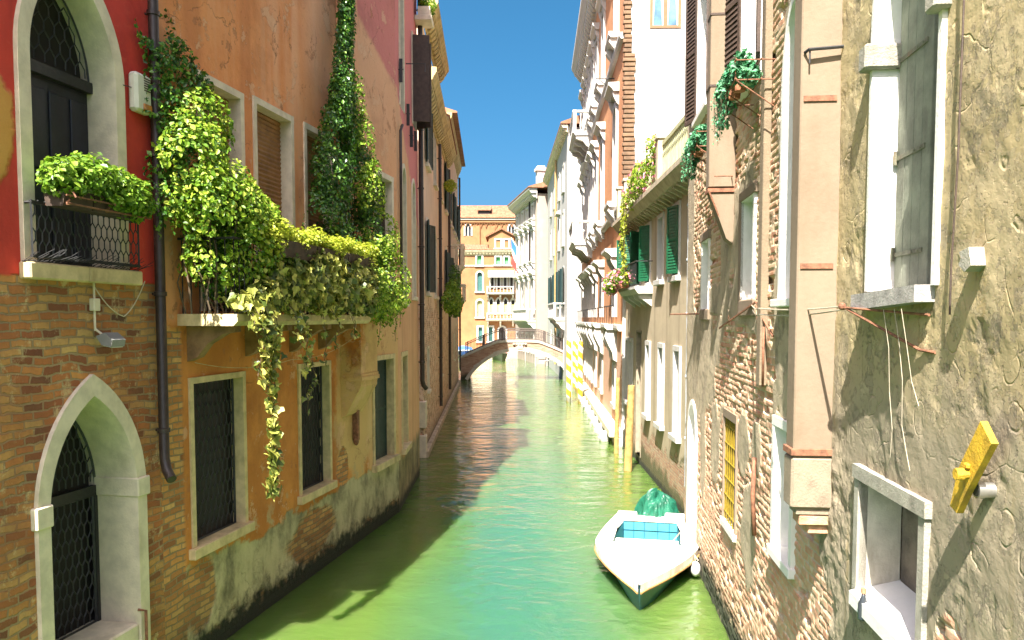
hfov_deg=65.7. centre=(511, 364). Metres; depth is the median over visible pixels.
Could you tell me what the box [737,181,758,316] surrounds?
window
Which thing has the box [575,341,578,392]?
striped pole
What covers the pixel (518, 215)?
window
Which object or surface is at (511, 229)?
window
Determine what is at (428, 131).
window
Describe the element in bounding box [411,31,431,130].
shutter
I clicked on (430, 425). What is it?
tall house
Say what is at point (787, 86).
window
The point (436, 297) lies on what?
window
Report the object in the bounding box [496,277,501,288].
window
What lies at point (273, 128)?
window
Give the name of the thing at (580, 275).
window
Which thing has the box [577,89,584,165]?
window
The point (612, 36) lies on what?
window
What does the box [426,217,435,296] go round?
window
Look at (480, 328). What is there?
window
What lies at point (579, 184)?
window
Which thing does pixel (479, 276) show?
window
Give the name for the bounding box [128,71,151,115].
alarm box
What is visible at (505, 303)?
window
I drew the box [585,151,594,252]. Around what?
window
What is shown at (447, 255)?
window
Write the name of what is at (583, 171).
window
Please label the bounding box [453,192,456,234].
window
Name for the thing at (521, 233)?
window
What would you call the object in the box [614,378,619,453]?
wooden pole
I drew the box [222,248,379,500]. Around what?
trailing ivy
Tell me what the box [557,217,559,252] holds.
window
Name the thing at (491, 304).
window
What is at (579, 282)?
window
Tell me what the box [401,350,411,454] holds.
window
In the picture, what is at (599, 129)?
window
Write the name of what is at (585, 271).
window
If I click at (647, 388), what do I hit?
window
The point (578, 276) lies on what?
window
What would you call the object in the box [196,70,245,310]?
window
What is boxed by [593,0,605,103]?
window
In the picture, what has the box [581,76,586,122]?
window
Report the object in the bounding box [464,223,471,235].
window
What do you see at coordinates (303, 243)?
plant trough
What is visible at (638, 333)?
doorway
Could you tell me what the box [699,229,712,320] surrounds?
window
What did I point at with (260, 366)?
cable
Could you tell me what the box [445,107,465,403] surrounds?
brown house
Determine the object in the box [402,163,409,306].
window
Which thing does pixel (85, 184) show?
window box
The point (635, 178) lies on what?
terrace creeper
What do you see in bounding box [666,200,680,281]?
window
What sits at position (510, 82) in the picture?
sky
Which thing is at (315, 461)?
window
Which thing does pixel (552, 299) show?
window
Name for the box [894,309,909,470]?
rope
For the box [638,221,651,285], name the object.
window
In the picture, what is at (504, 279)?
window
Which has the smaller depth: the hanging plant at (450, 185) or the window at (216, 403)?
the window at (216, 403)
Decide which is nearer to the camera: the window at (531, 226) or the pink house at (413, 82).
the pink house at (413, 82)
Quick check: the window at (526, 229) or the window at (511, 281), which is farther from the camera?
the window at (511, 281)
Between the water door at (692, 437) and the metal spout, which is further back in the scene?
the water door at (692, 437)
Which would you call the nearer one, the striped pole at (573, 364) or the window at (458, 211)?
the striped pole at (573, 364)
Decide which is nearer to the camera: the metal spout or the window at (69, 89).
the metal spout
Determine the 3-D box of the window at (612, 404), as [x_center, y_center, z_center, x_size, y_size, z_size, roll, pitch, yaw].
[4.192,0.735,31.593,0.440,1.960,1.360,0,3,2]
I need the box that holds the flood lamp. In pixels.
[89,283,125,347]
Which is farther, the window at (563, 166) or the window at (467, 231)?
the window at (467, 231)
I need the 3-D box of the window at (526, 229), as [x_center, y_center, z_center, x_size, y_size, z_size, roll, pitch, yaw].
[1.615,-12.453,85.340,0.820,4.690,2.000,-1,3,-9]
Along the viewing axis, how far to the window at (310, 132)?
14.56 m
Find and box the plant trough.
[254,217,379,270]
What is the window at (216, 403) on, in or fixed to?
in the orange house at (240, 550)
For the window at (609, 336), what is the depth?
30.69 m
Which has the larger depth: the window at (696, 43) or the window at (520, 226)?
the window at (520, 226)
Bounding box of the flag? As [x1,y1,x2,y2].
[511,238,526,271]
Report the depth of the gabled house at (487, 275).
104.59 m
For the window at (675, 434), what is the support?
in the terrace house at (654, 295)
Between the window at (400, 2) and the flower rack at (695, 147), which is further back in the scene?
the window at (400, 2)
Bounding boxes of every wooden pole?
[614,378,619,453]
[624,385,634,470]
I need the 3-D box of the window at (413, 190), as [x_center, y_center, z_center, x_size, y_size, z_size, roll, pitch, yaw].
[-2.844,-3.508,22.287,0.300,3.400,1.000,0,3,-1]
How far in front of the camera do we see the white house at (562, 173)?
59.21 m
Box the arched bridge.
[461,328,562,379]
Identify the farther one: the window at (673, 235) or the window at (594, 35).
the window at (594, 35)
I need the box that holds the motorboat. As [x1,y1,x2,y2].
[594,510,698,609]
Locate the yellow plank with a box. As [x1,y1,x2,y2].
[950,421,998,512]
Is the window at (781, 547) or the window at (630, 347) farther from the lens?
the window at (630, 347)
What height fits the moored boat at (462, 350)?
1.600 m
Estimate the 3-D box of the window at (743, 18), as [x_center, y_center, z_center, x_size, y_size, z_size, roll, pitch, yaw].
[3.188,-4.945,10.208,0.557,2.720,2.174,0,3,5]
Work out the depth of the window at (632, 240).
25.23 m
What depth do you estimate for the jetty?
77.65 m
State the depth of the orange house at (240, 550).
12.65 m
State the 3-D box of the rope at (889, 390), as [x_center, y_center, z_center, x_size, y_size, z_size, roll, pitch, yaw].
[2.582,0.185,5.405,0.116,1.122,0.083,-3,4,-41]
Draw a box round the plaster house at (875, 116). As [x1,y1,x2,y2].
[783,0,1023,639]
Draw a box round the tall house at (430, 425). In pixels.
[417,0,448,457]
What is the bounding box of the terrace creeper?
[618,134,655,282]
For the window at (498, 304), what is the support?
in the gabled house at (487, 275)
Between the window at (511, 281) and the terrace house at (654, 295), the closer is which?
the terrace house at (654, 295)
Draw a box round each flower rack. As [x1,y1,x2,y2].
[680,123,706,181]
[710,48,775,145]
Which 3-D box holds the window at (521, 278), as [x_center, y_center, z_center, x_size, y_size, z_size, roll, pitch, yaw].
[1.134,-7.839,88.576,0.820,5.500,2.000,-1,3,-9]
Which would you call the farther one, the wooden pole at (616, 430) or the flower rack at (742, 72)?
the wooden pole at (616, 430)
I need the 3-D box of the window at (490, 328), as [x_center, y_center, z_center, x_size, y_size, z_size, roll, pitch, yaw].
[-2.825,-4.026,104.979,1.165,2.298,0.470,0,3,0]
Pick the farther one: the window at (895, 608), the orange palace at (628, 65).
the orange palace at (628, 65)
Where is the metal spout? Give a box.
[973,481,996,498]
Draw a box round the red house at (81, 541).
[0,0,164,639]
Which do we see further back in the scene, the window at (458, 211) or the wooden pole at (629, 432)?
the window at (458, 211)
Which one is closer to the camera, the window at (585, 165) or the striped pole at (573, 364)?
the window at (585, 165)
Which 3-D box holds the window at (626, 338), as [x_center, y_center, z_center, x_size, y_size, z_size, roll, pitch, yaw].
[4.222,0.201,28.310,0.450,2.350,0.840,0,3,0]
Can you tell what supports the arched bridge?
in the water
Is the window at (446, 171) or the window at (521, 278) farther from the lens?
the window at (521, 278)
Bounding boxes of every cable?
[95,281,144,316]
[195,339,351,367]
[751,305,837,310]
[752,309,844,315]
[949,0,964,314]
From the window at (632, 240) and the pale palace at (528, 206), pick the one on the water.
the pale palace at (528, 206)
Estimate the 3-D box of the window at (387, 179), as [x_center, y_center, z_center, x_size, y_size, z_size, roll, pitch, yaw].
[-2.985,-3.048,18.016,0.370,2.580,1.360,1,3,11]
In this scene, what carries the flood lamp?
attached to the red house at (81, 541)
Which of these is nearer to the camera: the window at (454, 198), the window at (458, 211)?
the window at (454, 198)
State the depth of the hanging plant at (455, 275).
39.33 m
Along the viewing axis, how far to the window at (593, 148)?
40.29 m
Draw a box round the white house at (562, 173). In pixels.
[542,115,581,382]
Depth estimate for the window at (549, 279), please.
75.06 m
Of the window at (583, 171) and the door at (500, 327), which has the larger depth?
the door at (500, 327)
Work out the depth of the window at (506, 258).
104.26 m
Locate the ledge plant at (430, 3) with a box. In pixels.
[418,0,437,16]
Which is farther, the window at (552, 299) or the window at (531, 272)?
the window at (531, 272)
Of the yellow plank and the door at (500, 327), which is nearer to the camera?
the yellow plank
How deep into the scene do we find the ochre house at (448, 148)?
39.41 m
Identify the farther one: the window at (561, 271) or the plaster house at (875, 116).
the window at (561, 271)
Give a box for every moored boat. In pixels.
[458,346,472,355]
[492,352,507,360]
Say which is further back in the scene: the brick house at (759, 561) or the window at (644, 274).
the window at (644, 274)
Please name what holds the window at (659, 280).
in the terrace house at (654, 295)
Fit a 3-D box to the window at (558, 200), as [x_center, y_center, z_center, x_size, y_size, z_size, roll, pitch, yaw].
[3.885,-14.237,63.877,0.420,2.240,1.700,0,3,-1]
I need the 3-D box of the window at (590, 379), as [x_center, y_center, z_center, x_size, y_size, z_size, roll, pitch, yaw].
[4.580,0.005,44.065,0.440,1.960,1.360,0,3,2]
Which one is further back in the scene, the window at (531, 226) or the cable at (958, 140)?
the window at (531, 226)
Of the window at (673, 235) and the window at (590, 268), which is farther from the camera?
the window at (590, 268)
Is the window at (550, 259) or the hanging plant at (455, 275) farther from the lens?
the window at (550, 259)
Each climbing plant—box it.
[134,8,292,313]
[302,0,411,346]
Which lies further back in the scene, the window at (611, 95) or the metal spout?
the window at (611, 95)
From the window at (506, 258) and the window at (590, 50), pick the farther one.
the window at (506, 258)
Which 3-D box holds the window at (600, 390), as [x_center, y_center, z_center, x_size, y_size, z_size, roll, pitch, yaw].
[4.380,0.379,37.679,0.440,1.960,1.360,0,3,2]
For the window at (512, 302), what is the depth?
104.85 m
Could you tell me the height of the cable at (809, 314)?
0.090 m
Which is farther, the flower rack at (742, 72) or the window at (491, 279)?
the window at (491, 279)
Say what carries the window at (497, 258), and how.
in the gabled house at (487, 275)
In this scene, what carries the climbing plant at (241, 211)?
attached to the orange house at (240, 550)
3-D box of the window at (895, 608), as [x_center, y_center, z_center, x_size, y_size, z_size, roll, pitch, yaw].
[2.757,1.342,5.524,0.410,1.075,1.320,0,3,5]
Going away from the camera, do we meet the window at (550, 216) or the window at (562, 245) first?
the window at (562, 245)
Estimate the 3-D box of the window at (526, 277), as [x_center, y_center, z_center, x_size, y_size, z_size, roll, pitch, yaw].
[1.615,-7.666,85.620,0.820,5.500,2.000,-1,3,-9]
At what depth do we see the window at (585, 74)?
47.05 m
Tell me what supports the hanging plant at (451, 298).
hanging from the ochre house at (448, 148)
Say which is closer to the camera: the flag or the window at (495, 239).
the flag
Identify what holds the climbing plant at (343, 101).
attached to the orange house at (240, 550)
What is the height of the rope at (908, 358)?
0.611 m
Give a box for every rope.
[673,504,697,540]
[883,309,892,470]
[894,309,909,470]
[901,309,918,405]
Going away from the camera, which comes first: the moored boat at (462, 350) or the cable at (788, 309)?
the cable at (788, 309)
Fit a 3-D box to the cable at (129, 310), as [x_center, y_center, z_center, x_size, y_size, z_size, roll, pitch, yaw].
[-4.564,-0.776,9.253,0.012,0.439,0.889,1,3,11]
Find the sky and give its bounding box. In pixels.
[416,0,581,204]
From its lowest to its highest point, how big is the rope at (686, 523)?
0.814 m
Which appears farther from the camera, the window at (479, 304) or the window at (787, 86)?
the window at (479, 304)
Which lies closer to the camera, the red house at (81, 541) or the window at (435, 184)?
the red house at (81, 541)
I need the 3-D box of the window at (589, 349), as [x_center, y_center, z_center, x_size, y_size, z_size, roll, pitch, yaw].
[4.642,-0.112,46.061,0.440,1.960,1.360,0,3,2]
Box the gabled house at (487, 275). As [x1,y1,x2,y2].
[458,228,514,348]
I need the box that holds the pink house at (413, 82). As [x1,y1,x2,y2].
[395,0,433,511]
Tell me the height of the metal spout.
0.086 m
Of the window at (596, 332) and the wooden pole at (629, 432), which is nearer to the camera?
the wooden pole at (629, 432)
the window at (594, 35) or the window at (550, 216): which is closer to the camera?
the window at (594, 35)
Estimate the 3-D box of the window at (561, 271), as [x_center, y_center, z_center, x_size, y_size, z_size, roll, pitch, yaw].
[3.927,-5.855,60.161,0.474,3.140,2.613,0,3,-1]
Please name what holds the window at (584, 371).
in the orange palace at (628, 65)
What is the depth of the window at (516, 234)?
90.59 m
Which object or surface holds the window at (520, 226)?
in the pale palace at (528, 206)
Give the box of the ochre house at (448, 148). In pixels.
[437,114,456,424]
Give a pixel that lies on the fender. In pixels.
(695, 568)
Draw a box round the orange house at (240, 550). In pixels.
[144,0,400,639]
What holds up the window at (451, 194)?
in the brown house at (458, 164)
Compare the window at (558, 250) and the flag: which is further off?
the flag
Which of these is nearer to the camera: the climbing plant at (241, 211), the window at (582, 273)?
the climbing plant at (241, 211)
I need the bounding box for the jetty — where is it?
[534,353,548,365]
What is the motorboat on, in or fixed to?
on the water
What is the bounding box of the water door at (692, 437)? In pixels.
[686,400,698,541]
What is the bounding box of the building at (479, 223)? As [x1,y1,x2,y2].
[458,205,514,244]
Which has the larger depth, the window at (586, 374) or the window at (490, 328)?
the window at (490, 328)
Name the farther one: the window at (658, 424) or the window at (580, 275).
the window at (580, 275)
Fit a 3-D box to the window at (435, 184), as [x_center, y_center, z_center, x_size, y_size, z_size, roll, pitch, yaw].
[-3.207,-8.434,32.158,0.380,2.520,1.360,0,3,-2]
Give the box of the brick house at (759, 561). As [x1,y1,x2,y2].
[670,0,902,639]
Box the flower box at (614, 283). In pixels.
[602,268,635,295]
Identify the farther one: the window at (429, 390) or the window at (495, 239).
the window at (495, 239)
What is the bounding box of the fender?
[690,549,700,575]
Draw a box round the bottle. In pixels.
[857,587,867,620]
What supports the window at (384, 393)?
in the orange house at (240, 550)
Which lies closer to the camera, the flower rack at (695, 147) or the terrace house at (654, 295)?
the flower rack at (695, 147)
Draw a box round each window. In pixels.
[13,0,142,285]
[188,371,254,560]
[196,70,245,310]
[252,95,295,311]
[297,360,337,504]
[303,122,334,312]
[372,353,400,472]
[374,170,394,286]
[398,0,404,112]
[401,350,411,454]
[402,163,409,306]
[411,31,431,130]
[411,178,418,300]
[425,114,432,172]
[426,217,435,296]
[427,346,431,393]
[433,132,438,190]
[434,238,438,299]
[444,162,448,215]
[445,246,450,290]
[451,194,451,223]
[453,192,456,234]
[457,206,459,243]
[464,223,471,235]
[475,254,483,266]
[475,271,484,292]
[475,299,484,317]
[476,325,483,342]
[487,325,493,342]
[488,297,494,314]
[489,277,494,288]
[494,238,502,248]
[494,255,502,265]
[495,297,501,314]
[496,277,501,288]
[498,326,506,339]
[502,277,507,288]
[502,297,508,314]
[503,238,510,248]
[503,255,510,265]
[507,223,514,233]
[509,277,513,288]
[510,298,514,314]
[513,232,519,272]
[513,271,519,308]
[514,213,519,232]
[517,229,523,269]
[517,270,523,313]
[518,210,523,229]
[522,226,528,268]
[522,268,528,318]
[523,206,528,226]
[527,222,534,268]
[527,266,534,318]
[528,202,534,222]
[548,276,551,303]
[549,192,551,218]
[549,230,551,260]
[551,275,553,302]
[553,184,554,211]
[555,270,559,308]
[557,172,559,202]
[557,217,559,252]
[559,266,563,307]
[561,162,564,195]
[561,210,563,247]
[562,332,563,369]
[575,277,583,340]
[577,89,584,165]
[577,181,583,263]
[577,275,585,343]
[579,174,586,238]
[579,273,587,344]
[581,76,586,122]
[581,167,588,235]
[581,271,589,345]
[583,65,588,115]
[583,160,590,240]
[583,269,593,348]
[583,344,585,374]
[584,54,591,130]
[585,41,594,132]
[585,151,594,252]
[585,345,587,377]
[586,265,597,350]
[587,346,590,379]
[588,22,599,122]
[588,140,598,248]
[589,348,592,382]
[590,260,603,354]
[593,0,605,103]
[593,122,604,241]
[593,350,596,386]
[598,353,602,393]
[601,248,616,361]
[603,82,618,226]
[604,0,619,61]
[610,359,615,408]
[616,240,622,269]
[622,337,628,402]
[623,229,640,285]
[625,338,632,404]
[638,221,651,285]
[641,340,650,420]
[650,0,680,27]
[653,212,664,285]
[653,343,664,430]
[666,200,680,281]
[668,345,681,443]
[684,0,708,127]
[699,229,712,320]
[720,408,738,542]
[724,0,762,102]
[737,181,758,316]
[766,415,796,579]
[770,0,794,306]
[849,463,932,639]
[851,0,951,309]
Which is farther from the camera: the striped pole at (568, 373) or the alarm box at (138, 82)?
the striped pole at (568, 373)
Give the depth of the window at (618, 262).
28.01 m
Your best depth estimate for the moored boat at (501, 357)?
87.92 m
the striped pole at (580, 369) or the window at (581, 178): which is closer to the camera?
the striped pole at (580, 369)
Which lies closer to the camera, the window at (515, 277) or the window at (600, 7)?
the window at (600, 7)
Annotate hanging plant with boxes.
[440,280,462,316]
[443,179,456,193]
[448,264,463,317]
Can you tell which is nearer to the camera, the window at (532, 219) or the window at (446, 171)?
the window at (446, 171)
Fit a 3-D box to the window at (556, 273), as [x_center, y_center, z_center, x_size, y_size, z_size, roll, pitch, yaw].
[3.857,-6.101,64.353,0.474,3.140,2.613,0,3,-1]
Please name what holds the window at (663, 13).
in the orange palace at (628, 65)
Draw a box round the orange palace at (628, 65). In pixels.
[568,0,685,445]
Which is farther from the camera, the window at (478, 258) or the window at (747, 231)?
the window at (478, 258)
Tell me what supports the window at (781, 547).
in the brick house at (759, 561)
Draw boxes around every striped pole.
[566,340,570,402]
[572,340,575,391]
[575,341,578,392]
[578,341,582,403]
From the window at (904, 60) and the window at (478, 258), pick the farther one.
the window at (478, 258)
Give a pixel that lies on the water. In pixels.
(526, 488)
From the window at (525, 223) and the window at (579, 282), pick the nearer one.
the window at (579, 282)
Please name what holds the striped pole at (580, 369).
in the water
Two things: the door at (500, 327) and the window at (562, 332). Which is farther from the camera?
the door at (500, 327)
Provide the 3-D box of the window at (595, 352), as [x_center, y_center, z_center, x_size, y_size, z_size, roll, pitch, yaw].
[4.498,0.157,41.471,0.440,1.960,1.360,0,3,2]
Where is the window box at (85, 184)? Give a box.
[35,151,158,224]
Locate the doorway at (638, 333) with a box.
[635,330,641,457]
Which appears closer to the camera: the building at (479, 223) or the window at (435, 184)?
the window at (435, 184)
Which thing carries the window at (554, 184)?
in the white house at (562, 173)
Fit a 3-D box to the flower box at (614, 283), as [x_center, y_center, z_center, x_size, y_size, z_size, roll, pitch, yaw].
[3.377,-2.675,25.655,0.808,0.890,3.022,0,3,-4]
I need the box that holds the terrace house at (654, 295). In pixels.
[612,115,688,513]
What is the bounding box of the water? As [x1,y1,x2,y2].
[226,355,728,639]
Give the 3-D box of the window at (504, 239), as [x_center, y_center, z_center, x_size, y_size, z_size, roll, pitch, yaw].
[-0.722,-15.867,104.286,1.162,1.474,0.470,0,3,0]
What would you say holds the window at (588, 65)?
in the orange palace at (628, 65)
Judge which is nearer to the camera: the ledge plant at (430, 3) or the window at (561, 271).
the ledge plant at (430, 3)
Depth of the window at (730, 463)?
11.67 m
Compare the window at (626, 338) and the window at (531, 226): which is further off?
the window at (531, 226)
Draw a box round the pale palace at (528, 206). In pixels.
[507,166,547,363]

